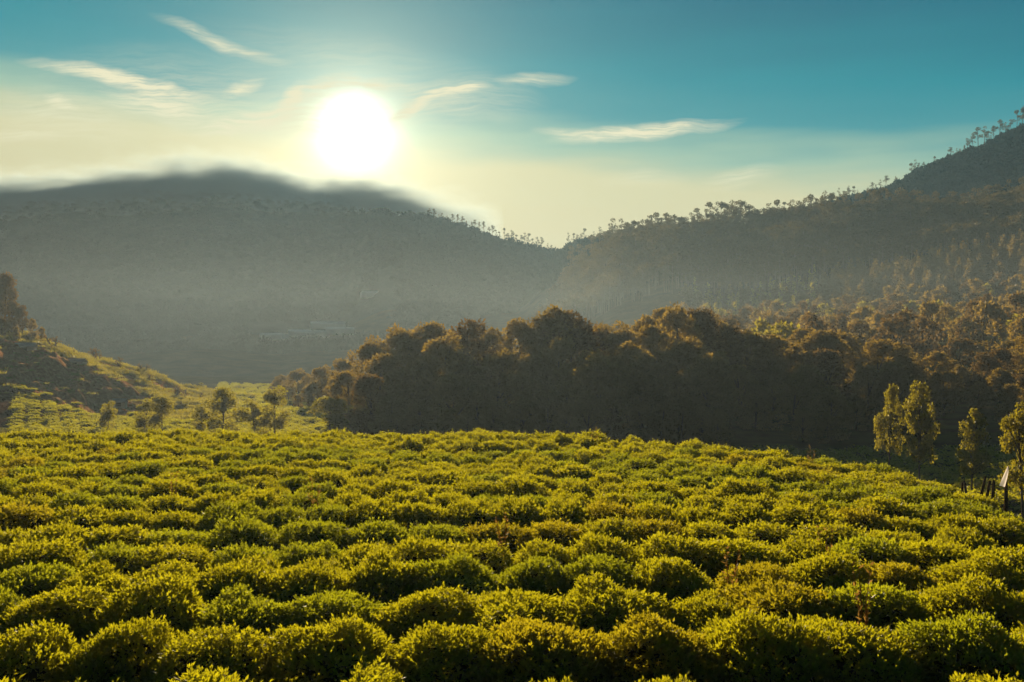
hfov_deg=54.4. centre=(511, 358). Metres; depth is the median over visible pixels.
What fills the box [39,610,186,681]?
tea bush
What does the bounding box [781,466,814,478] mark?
tea bush
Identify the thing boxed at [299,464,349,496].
tea bush
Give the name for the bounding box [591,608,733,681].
tea bush
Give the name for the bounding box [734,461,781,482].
tea bush
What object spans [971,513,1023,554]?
tea bush
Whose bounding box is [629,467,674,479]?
tea bush
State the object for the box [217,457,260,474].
tea bush
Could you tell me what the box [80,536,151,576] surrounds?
tea bush
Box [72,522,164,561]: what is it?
tea bush
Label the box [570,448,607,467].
tea bush
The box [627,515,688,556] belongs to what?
tea bush
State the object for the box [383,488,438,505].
tea bush
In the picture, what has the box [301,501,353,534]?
tea bush
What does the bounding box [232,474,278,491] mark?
tea bush
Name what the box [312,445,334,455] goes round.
tea bush
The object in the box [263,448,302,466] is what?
tea bush
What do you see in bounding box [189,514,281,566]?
tea bush
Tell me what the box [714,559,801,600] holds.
tea bush
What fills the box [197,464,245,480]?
tea bush
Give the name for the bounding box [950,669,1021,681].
tea bush
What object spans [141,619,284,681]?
tea bush
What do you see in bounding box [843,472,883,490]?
tea bush
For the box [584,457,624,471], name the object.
tea bush
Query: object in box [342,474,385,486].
tea bush
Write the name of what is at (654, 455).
tea bush
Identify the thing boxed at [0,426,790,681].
tea bushes
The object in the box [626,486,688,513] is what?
tea bush
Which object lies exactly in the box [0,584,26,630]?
tea bush
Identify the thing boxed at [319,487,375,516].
tea bush
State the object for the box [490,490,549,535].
tea bush
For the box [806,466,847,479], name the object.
tea bush
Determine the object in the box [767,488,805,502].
tea bush
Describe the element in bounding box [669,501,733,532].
tea bush
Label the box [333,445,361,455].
tea bush
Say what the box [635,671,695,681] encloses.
tea bush
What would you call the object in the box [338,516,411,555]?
tea bush
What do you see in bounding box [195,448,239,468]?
tea bush
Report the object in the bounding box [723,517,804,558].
tea bush
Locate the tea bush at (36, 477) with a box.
[7,470,46,489]
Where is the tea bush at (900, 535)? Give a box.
[857,526,927,552]
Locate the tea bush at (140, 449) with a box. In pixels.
[122,445,151,453]
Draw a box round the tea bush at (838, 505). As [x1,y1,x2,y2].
[825,499,865,519]
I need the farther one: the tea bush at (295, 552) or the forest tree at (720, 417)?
the forest tree at (720, 417)
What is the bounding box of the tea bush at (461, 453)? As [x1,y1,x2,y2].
[453,448,482,459]
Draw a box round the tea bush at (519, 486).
[485,475,552,498]
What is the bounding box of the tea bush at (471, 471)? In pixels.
[458,466,490,476]
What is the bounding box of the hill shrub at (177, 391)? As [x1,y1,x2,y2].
[173,386,182,395]
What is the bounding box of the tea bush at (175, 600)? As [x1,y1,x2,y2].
[74,571,207,651]
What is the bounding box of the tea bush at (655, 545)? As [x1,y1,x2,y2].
[627,530,723,581]
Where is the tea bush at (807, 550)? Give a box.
[767,531,834,568]
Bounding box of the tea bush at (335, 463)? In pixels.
[312,457,354,470]
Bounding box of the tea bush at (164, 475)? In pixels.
[147,470,195,494]
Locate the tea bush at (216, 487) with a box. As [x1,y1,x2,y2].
[195,480,252,500]
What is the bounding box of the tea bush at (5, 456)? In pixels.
[0,451,14,465]
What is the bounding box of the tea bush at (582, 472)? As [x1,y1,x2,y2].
[549,461,598,483]
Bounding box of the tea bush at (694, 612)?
[667,587,745,651]
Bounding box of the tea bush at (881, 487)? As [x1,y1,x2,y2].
[865,482,906,496]
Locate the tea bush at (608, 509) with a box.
[580,496,640,529]
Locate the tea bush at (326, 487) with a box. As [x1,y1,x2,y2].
[295,480,338,500]
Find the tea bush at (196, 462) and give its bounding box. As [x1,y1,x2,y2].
[162,455,216,474]
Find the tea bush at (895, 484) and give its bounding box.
[877,480,910,494]
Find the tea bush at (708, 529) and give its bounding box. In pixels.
[678,515,738,551]
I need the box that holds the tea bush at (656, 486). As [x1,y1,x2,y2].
[629,477,682,499]
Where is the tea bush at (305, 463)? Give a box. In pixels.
[287,458,320,470]
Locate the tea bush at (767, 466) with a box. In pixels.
[733,458,777,472]
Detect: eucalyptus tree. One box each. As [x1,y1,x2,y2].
[572,244,584,258]
[588,234,595,252]
[593,233,603,244]
[605,218,617,234]
[645,215,655,223]
[653,212,658,223]
[663,212,673,223]
[670,214,677,223]
[705,202,714,217]
[715,201,727,218]
[722,203,730,216]
[728,200,734,214]
[728,201,743,214]
[730,200,746,215]
[744,204,757,219]
[773,200,779,213]
[797,198,809,212]
[806,194,814,210]
[820,191,829,204]
[824,193,838,205]
[840,191,849,201]
[855,193,866,204]
[864,189,874,205]
[873,187,888,205]
[909,189,917,203]
[917,194,930,203]
[932,190,941,202]
[946,191,957,201]
[968,188,975,200]
[971,127,982,145]
[979,185,994,198]
[981,126,987,143]
[990,125,995,140]
[994,119,1005,135]
[1013,110,1020,121]
[1020,108,1023,122]
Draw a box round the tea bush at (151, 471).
[120,458,170,484]
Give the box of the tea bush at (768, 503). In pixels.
[720,493,778,511]
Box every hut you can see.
[15,343,37,350]
[67,358,87,364]
[111,398,127,408]
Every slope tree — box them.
[675,301,689,309]
[697,305,712,311]
[715,308,727,317]
[719,314,746,329]
[720,317,742,329]
[738,307,752,326]
[744,308,762,330]
[745,317,773,333]
[754,310,776,328]
[757,300,773,318]
[759,320,802,348]
[767,299,787,310]
[767,301,787,314]
[772,316,796,345]
[774,309,791,317]
[786,303,802,317]
[787,309,800,326]
[792,300,812,320]
[793,317,804,328]
[797,311,829,328]
[800,312,824,330]
[803,311,830,331]
[808,298,825,313]
[810,303,822,319]
[811,300,824,310]
[815,302,834,317]
[824,313,847,330]
[827,313,852,333]
[831,297,847,309]
[835,308,854,320]
[837,295,858,309]
[837,329,863,345]
[844,321,873,353]
[847,318,868,339]
[849,306,873,327]
[853,301,874,311]
[854,326,890,357]
[855,297,865,307]
[869,297,888,309]
[869,312,883,327]
[872,307,926,362]
[876,301,888,313]
[877,292,898,308]
[878,317,912,343]
[881,301,904,318]
[882,286,898,304]
[893,299,914,314]
[894,292,908,307]
[902,300,919,313]
[905,283,923,301]
[905,314,939,363]
[906,311,919,328]
[908,321,941,341]
[912,292,922,303]
[912,320,946,357]
[913,290,935,309]
[915,295,929,304]
[915,299,949,346]
[930,299,954,330]
[931,285,948,302]
[931,293,945,303]
[931,302,957,341]
[935,304,959,333]
[939,338,978,370]
[943,316,981,341]
[944,297,956,307]
[946,301,958,318]
[952,301,966,316]
[953,299,993,342]
[957,282,971,300]
[960,300,1007,352]
[961,278,988,302]
[961,307,978,332]
[963,297,993,332]
[966,326,1013,355]
[967,291,979,303]
[977,292,1000,336]
[978,283,997,296]
[988,272,1012,293]
[988,305,1018,335]
[991,296,1005,325]
[994,280,1008,298]
[995,290,1023,332]
[997,293,1014,329]
[999,313,1023,341]
[1002,302,1022,329]
[1005,274,1023,294]
[1005,284,1021,293]
[1005,313,1023,345]
[1008,290,1023,330]
[1017,274,1023,290]
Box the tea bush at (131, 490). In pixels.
[96,481,151,500]
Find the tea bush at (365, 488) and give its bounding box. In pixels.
[330,479,379,500]
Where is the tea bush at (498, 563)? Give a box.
[445,538,517,574]
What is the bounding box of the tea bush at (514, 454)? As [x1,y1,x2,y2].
[508,446,533,459]
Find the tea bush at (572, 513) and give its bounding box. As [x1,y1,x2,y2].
[539,491,594,537]
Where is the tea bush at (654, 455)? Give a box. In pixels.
[630,450,667,467]
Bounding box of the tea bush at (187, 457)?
[170,453,203,462]
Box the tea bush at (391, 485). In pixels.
[368,475,423,501]
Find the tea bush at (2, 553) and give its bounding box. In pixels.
[0,543,16,570]
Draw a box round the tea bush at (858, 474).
[848,471,889,483]
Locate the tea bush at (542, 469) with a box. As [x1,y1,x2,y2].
[522,459,560,480]
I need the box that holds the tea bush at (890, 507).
[848,492,929,527]
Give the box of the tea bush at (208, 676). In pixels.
[167,662,273,681]
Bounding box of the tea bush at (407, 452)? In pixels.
[390,447,418,459]
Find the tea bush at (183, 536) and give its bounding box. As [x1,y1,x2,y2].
[138,527,211,564]
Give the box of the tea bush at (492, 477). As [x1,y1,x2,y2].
[460,470,513,489]
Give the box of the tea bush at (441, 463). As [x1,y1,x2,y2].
[417,458,462,470]
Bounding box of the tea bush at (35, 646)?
[0,618,84,681]
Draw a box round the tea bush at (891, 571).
[861,558,944,593]
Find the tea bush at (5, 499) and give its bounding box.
[0,492,17,506]
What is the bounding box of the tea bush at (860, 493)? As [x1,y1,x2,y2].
[836,485,893,507]
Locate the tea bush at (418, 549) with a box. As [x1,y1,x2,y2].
[387,530,457,563]
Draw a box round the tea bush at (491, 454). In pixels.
[477,449,507,462]
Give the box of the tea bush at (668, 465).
[659,456,705,476]
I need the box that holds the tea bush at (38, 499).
[2,492,57,512]
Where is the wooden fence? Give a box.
[961,476,1023,518]
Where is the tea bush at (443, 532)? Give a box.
[408,520,474,553]
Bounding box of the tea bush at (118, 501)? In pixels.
[95,489,143,516]
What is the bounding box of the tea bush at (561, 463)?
[556,457,586,467]
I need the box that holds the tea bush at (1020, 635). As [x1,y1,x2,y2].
[1004,621,1023,677]
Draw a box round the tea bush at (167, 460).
[140,457,180,469]
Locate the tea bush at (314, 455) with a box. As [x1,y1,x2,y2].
[296,447,335,466]
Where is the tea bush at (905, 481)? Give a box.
[881,473,924,487]
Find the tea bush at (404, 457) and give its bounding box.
[391,450,423,467]
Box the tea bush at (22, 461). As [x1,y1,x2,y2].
[5,454,44,467]
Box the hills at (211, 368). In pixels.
[94,228,1023,390]
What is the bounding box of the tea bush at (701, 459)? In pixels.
[692,454,731,468]
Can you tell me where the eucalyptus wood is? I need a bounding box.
[526,183,1023,323]
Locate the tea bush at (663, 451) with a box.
[644,447,676,456]
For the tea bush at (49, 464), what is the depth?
31.46 m
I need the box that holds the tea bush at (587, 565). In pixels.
[551,550,644,595]
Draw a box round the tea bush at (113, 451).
[94,446,123,460]
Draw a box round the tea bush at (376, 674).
[341,652,404,681]
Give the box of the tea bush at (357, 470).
[341,459,385,483]
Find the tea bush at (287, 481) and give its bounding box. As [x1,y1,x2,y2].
[268,473,310,497]
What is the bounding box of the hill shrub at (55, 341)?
[50,336,61,346]
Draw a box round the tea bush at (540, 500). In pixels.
[512,491,557,509]
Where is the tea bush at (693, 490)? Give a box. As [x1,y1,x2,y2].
[675,483,721,504]
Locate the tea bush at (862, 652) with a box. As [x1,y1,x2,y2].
[796,613,936,681]
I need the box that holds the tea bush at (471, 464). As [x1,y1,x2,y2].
[457,460,491,474]
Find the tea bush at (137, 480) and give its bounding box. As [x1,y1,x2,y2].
[108,473,149,489]
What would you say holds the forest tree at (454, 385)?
on the ground at (949, 426)
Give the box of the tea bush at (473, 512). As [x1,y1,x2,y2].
[436,495,500,533]
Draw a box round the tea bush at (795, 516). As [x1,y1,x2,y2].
[759,501,847,534]
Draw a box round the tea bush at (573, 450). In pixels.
[564,447,591,457]
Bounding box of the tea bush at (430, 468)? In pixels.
[417,463,461,476]
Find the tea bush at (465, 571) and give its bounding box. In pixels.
[401,551,504,603]
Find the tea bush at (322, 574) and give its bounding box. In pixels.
[258,554,355,603]
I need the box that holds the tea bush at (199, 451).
[181,445,217,458]
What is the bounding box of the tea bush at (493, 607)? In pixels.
[450,586,576,644]
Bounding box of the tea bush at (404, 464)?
[384,459,423,473]
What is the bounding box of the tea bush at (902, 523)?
[878,513,938,541]
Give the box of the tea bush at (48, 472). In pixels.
[5,464,70,481]
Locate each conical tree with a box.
[690,292,699,307]
[695,299,703,308]
[707,290,710,307]
[709,294,714,311]
[714,296,722,310]
[719,302,730,311]
[733,301,738,314]
[737,299,744,309]
[770,284,780,300]
[778,278,786,293]
[778,283,783,302]
[781,287,790,308]
[784,284,798,301]
[790,281,799,300]
[793,293,800,304]
[803,291,815,309]
[807,269,813,289]
[809,282,816,301]
[820,287,828,302]
[824,287,831,301]
[825,294,836,307]
[828,289,838,304]
[838,280,853,296]
[841,273,856,293]
[853,285,869,308]
[857,276,868,289]
[857,279,870,301]
[866,258,881,272]
[869,262,879,279]
[870,283,881,297]
[879,275,888,296]
[887,261,906,282]
[888,269,904,291]
[893,267,908,286]
[895,278,909,301]
[897,256,905,272]
[897,275,907,293]
[902,259,911,280]
[907,269,920,289]
[907,270,918,285]
[909,250,923,270]
[910,259,920,278]
[913,256,924,282]
[917,271,926,286]
[918,265,933,283]
[919,270,936,292]
[921,278,930,299]
[930,262,937,277]
[931,274,947,291]
[934,265,943,282]
[941,248,948,262]
[941,254,954,275]
[944,246,952,264]
[945,238,957,253]
[951,257,964,275]
[953,257,964,277]
[956,241,971,260]
[961,250,976,265]
[961,268,970,282]
[964,258,973,278]
[967,259,978,279]
[968,239,982,253]
[975,253,985,273]
[981,232,993,250]
[982,246,997,257]
[987,249,998,273]
[989,271,1005,293]
[990,261,1006,280]
[995,238,1006,260]
[997,234,1008,253]
[1000,244,1015,264]
[1003,234,1019,256]
[1003,246,1015,271]
[1006,267,1022,285]
[1014,251,1023,267]
[1015,243,1023,261]
[1016,229,1023,243]
[1019,257,1023,283]
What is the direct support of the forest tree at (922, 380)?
on the ground at (949, 426)
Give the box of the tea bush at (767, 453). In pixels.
[744,449,784,462]
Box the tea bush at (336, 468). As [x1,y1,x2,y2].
[318,465,350,476]
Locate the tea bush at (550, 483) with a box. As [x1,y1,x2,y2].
[502,470,556,493]
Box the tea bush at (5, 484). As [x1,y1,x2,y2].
[0,476,24,501]
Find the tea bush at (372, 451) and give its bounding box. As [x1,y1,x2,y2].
[360,449,389,455]
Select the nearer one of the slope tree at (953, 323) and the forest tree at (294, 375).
the forest tree at (294, 375)
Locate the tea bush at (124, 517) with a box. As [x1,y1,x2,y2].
[100,506,161,539]
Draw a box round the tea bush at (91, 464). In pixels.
[74,461,103,473]
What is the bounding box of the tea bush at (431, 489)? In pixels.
[417,481,456,504]
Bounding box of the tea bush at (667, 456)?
[657,451,698,463]
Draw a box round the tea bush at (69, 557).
[0,535,89,576]
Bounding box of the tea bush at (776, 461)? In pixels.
[753,453,797,469]
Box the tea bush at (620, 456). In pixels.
[606,448,632,463]
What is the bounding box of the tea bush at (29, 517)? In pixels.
[0,497,59,540]
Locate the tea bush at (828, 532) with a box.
[793,520,872,551]
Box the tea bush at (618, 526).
[578,513,645,554]
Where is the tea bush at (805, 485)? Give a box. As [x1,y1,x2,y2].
[779,478,832,492]
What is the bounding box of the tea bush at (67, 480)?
[39,475,80,491]
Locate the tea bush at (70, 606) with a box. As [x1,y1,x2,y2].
[0,579,118,651]
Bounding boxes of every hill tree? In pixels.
[0,271,19,326]
[0,282,8,325]
[0,318,6,335]
[3,301,20,332]
[13,326,20,339]
[15,305,29,332]
[26,318,37,337]
[36,326,46,340]
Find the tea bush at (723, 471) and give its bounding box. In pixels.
[701,461,743,482]
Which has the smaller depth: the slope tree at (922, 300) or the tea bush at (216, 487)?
the tea bush at (216, 487)
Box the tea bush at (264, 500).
[222,484,284,519]
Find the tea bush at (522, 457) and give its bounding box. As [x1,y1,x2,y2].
[513,449,545,468]
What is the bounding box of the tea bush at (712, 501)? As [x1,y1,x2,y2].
[679,490,732,516]
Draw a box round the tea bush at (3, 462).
[0,457,8,468]
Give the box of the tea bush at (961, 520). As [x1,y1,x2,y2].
[923,511,987,538]
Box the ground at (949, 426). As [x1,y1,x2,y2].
[230,334,1023,567]
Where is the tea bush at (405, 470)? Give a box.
[384,465,422,481]
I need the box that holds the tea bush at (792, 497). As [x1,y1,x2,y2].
[775,488,832,515]
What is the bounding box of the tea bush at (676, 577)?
[631,554,724,607]
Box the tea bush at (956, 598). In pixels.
[910,572,1023,632]
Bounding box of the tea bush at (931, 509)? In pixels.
[906,497,973,526]
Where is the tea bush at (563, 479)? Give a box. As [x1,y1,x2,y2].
[547,474,584,490]
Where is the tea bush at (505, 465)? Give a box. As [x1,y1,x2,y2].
[485,460,521,473]
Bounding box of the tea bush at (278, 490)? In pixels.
[255,484,291,505]
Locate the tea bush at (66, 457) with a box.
[44,451,83,468]
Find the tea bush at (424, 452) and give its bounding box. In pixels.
[416,446,452,458]
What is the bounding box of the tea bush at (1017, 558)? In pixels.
[965,543,1023,575]
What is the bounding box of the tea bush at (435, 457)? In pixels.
[419,449,459,466]
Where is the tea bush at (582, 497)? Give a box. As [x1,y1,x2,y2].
[556,487,599,508]
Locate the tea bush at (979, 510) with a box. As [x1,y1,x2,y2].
[955,502,1022,529]
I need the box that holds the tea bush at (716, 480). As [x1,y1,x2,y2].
[710,473,748,488]
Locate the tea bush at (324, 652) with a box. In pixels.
[257,612,407,681]
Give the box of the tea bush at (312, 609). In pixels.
[270,587,390,647]
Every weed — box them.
[169,471,178,503]
[307,477,321,515]
[495,512,509,556]
[721,546,741,585]
[816,526,833,569]
[852,561,875,625]
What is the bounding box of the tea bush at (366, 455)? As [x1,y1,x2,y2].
[350,450,392,466]
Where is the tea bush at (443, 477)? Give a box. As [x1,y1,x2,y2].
[419,468,474,489]
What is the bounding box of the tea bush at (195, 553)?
[122,539,221,576]
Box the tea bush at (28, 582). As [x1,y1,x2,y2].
[0,559,80,603]
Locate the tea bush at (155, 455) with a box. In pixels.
[133,448,176,462]
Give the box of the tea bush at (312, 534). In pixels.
[269,516,353,559]
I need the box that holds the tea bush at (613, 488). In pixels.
[593,481,638,502]
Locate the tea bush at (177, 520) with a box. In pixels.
[147,508,204,533]
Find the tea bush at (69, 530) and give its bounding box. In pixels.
[10,517,97,555]
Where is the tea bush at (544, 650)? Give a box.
[474,614,628,681]
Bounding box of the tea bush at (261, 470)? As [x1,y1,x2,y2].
[225,462,284,482]
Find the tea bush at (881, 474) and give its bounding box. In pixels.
[857,467,889,479]
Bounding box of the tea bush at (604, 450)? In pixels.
[589,446,618,455]
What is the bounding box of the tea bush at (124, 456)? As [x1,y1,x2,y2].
[110,450,145,461]
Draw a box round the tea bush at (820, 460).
[810,455,843,465]
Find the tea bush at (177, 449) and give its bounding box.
[149,442,189,457]
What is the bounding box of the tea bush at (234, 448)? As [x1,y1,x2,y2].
[220,444,244,453]
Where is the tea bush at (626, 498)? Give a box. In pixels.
[593,489,637,513]
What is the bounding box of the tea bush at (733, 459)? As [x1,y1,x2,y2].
[720,453,761,468]
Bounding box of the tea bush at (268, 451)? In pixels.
[253,446,272,453]
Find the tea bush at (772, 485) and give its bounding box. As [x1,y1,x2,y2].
[743,473,786,493]
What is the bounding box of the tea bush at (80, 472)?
[49,464,96,484]
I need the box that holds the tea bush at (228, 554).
[204,540,283,572]
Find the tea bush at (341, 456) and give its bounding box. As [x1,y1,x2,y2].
[330,449,355,462]
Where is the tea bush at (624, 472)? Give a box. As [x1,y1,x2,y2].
[595,465,639,481]
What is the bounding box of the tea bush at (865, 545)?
[830,530,920,578]
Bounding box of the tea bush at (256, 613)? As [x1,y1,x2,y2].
[173,582,297,652]
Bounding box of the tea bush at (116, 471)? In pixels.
[91,462,133,480]
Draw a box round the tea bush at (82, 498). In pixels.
[41,489,103,521]
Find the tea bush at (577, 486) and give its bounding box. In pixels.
[551,475,600,500]
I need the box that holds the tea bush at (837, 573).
[776,546,884,600]
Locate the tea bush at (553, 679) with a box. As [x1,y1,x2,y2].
[530,673,576,681]
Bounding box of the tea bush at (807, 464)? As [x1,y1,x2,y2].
[794,460,822,471]
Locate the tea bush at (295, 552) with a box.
[274,538,345,580]
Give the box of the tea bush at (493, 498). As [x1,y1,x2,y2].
[469,493,514,511]
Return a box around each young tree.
[97,400,117,428]
[134,398,154,429]
[147,395,174,430]
[175,397,187,407]
[190,404,214,431]
[200,387,249,432]
[238,399,267,432]
[254,385,290,433]
[306,396,352,430]
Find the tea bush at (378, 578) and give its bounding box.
[331,546,426,605]
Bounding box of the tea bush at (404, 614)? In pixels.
[366,581,481,648]
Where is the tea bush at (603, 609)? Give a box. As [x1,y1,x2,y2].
[553,570,684,635]
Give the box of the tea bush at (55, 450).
[32,444,67,459]
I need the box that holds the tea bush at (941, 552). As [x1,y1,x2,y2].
[880,535,981,577]
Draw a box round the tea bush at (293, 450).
[277,445,307,458]
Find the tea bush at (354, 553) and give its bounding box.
[329,537,400,583]
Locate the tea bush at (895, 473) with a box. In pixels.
[884,470,922,482]
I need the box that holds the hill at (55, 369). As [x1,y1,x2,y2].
[0,331,213,434]
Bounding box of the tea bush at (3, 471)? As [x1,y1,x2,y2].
[0,466,17,476]
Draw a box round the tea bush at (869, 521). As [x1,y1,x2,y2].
[823,505,892,536]
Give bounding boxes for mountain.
[0,123,1023,354]
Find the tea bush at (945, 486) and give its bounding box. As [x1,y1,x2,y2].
[921,479,953,494]
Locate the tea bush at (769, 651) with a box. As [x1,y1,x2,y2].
[694,605,835,681]
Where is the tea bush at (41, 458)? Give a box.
[9,454,47,462]
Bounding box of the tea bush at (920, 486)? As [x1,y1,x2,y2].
[909,482,942,491]
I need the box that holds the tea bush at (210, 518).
[193,498,263,548]
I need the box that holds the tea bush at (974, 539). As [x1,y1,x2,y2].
[927,519,1006,553]
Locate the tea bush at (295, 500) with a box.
[278,490,327,518]
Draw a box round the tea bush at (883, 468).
[866,459,906,477]
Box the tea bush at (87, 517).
[39,502,115,538]
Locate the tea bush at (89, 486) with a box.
[63,478,108,504]
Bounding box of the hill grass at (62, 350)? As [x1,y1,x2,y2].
[0,326,259,419]
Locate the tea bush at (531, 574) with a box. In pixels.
[491,551,572,598]
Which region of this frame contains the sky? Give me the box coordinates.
[0,0,1023,249]
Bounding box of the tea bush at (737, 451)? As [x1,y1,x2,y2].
[724,447,755,458]
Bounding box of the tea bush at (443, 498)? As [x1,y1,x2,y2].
[426,487,470,518]
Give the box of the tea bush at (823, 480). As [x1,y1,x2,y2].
[810,471,847,489]
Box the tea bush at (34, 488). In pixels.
[7,478,70,504]
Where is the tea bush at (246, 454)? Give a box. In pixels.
[234,447,268,464]
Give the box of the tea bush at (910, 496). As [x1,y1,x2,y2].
[881,486,941,510]
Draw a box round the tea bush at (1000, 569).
[919,551,1023,595]
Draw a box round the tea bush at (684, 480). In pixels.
[671,471,713,494]
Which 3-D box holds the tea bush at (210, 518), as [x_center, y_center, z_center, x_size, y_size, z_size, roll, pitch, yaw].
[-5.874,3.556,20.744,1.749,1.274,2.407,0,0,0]
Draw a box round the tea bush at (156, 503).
[131,490,197,522]
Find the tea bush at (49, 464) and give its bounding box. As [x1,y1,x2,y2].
[37,459,76,470]
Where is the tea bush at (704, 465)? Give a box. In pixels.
[695,459,734,471]
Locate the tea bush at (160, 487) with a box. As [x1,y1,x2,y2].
[135,473,201,503]
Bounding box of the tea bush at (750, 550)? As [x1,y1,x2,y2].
[687,533,787,582]
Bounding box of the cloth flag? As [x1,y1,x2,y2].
[999,466,1008,486]
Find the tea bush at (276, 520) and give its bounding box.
[255,502,312,546]
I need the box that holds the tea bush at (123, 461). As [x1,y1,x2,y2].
[93,458,138,470]
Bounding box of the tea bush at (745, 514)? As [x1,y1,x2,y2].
[716,495,779,533]
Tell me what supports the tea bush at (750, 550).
on the ground at (949, 426)
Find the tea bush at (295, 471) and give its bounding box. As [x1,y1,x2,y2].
[281,464,315,486]
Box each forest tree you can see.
[271,374,289,396]
[279,382,296,400]
[284,368,312,399]
[293,394,303,407]
[296,375,317,401]
[301,382,321,406]
[305,364,331,402]
[318,389,330,408]
[324,370,363,407]
[327,358,359,386]
[328,370,368,427]
[345,372,393,435]
[346,334,383,393]
[358,352,409,414]
[367,413,392,434]
[373,393,411,434]
[375,323,416,395]
[382,328,439,414]
[383,410,407,434]
[401,400,436,434]
[408,330,475,428]
[411,320,453,393]
[429,372,483,432]
[434,408,466,435]
[440,318,501,394]
[455,381,501,432]
[461,412,477,431]
[467,347,517,421]
[469,327,519,408]
[477,401,510,433]
[498,317,532,374]
[503,399,538,434]
[510,353,561,415]
[516,304,581,414]
[527,392,565,438]
[538,309,609,390]
[550,402,579,436]
[569,392,611,436]
[581,323,612,358]
[589,322,626,382]
[596,320,640,389]
[598,408,627,440]
[600,340,656,424]
[625,398,652,438]
[630,314,676,374]
[635,322,675,417]
[643,398,680,440]
[650,305,685,332]
[654,301,707,395]
[654,336,709,405]
[662,397,703,444]
[664,305,721,384]
[687,405,716,443]
[697,350,746,418]
[700,408,734,446]
[704,311,729,352]
[712,323,755,405]
[727,328,771,393]
[747,333,801,409]
[783,338,830,386]
[784,326,818,345]
[797,328,851,385]
[803,347,855,415]
[828,336,859,396]
[834,331,865,382]
[847,362,890,419]
[849,338,898,405]
[872,360,920,421]
[873,341,922,396]
[892,346,926,379]
[892,402,912,432]
[901,375,932,413]
[912,351,956,403]
[923,367,967,416]
[944,359,963,388]
[946,365,973,397]
[962,352,1007,400]
[965,381,992,410]
[979,367,1019,411]
[980,348,1017,390]
[992,383,1023,422]
[1003,338,1023,375]
[1008,333,1023,381]
[1015,374,1023,400]
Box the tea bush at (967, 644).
[893,608,1023,681]
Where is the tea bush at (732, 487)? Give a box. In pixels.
[712,476,781,501]
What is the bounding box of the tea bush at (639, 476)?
[623,470,676,490]
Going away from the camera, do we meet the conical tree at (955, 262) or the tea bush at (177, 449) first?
the tea bush at (177, 449)
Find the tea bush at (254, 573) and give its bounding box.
[192,552,283,604]
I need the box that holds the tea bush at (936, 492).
[899,484,953,501]
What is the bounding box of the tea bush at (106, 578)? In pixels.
[39,558,133,603]
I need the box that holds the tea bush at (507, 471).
[486,465,525,476]
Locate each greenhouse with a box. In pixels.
[260,333,288,339]
[288,330,294,335]
[295,330,328,337]
[310,322,346,328]
[325,327,353,334]
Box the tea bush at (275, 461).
[247,455,287,474]
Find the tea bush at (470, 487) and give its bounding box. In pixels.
[449,478,501,499]
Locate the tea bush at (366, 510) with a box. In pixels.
[342,495,399,530]
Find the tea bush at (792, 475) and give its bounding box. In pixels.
[766,465,816,489]
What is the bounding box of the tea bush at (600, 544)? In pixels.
[562,530,642,570]
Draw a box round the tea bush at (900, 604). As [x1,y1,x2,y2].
[808,579,936,644]
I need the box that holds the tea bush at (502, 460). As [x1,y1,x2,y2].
[491,454,519,466]
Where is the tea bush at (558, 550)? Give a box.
[506,538,578,570]
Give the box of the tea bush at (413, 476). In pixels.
[382,470,428,491]
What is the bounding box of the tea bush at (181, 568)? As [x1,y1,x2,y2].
[109,559,202,594]
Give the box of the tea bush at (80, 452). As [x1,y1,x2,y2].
[68,446,96,457]
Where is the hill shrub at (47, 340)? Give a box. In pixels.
[42,335,52,344]
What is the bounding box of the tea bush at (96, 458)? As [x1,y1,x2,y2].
[72,451,114,468]
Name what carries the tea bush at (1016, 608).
on the ground at (949, 426)
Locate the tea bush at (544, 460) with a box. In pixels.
[520,455,557,470]
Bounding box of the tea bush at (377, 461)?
[345,456,390,476]
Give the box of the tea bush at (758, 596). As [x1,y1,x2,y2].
[716,575,848,640]
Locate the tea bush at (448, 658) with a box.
[382,618,512,681]
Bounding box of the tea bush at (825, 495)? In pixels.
[801,486,852,509]
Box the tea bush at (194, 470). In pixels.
[168,465,207,476]
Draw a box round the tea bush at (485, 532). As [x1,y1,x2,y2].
[453,518,534,560]
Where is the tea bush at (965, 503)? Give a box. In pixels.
[932,494,988,514]
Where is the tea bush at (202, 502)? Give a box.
[187,490,235,524]
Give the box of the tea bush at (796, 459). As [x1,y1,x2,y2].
[784,454,815,463]
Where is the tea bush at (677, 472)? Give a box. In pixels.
[669,465,711,484]
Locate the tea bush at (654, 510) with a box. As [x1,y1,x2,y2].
[622,497,686,532]
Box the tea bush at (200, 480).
[189,471,237,487]
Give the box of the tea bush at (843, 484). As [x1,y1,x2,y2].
[826,476,873,492]
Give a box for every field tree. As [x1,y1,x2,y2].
[873,383,906,464]
[902,380,939,478]
[955,408,991,490]
[997,401,1023,521]
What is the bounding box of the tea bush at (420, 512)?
[384,497,455,541]
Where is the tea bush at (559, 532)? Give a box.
[515,517,592,557]
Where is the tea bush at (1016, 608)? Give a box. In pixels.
[998,589,1023,628]
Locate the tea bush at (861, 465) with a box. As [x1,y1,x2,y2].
[843,461,872,471]
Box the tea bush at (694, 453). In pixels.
[672,445,704,459]
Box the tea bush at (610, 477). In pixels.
[586,470,627,489]
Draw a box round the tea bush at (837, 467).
[819,461,859,474]
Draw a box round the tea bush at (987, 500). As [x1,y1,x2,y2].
[939,490,1002,511]
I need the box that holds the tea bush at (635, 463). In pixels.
[622,454,661,471]
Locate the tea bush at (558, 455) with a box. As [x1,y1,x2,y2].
[539,448,576,462]
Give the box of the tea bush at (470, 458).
[456,453,494,467]
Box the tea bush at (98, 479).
[70,473,117,488]
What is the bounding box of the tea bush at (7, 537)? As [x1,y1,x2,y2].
[0,526,33,549]

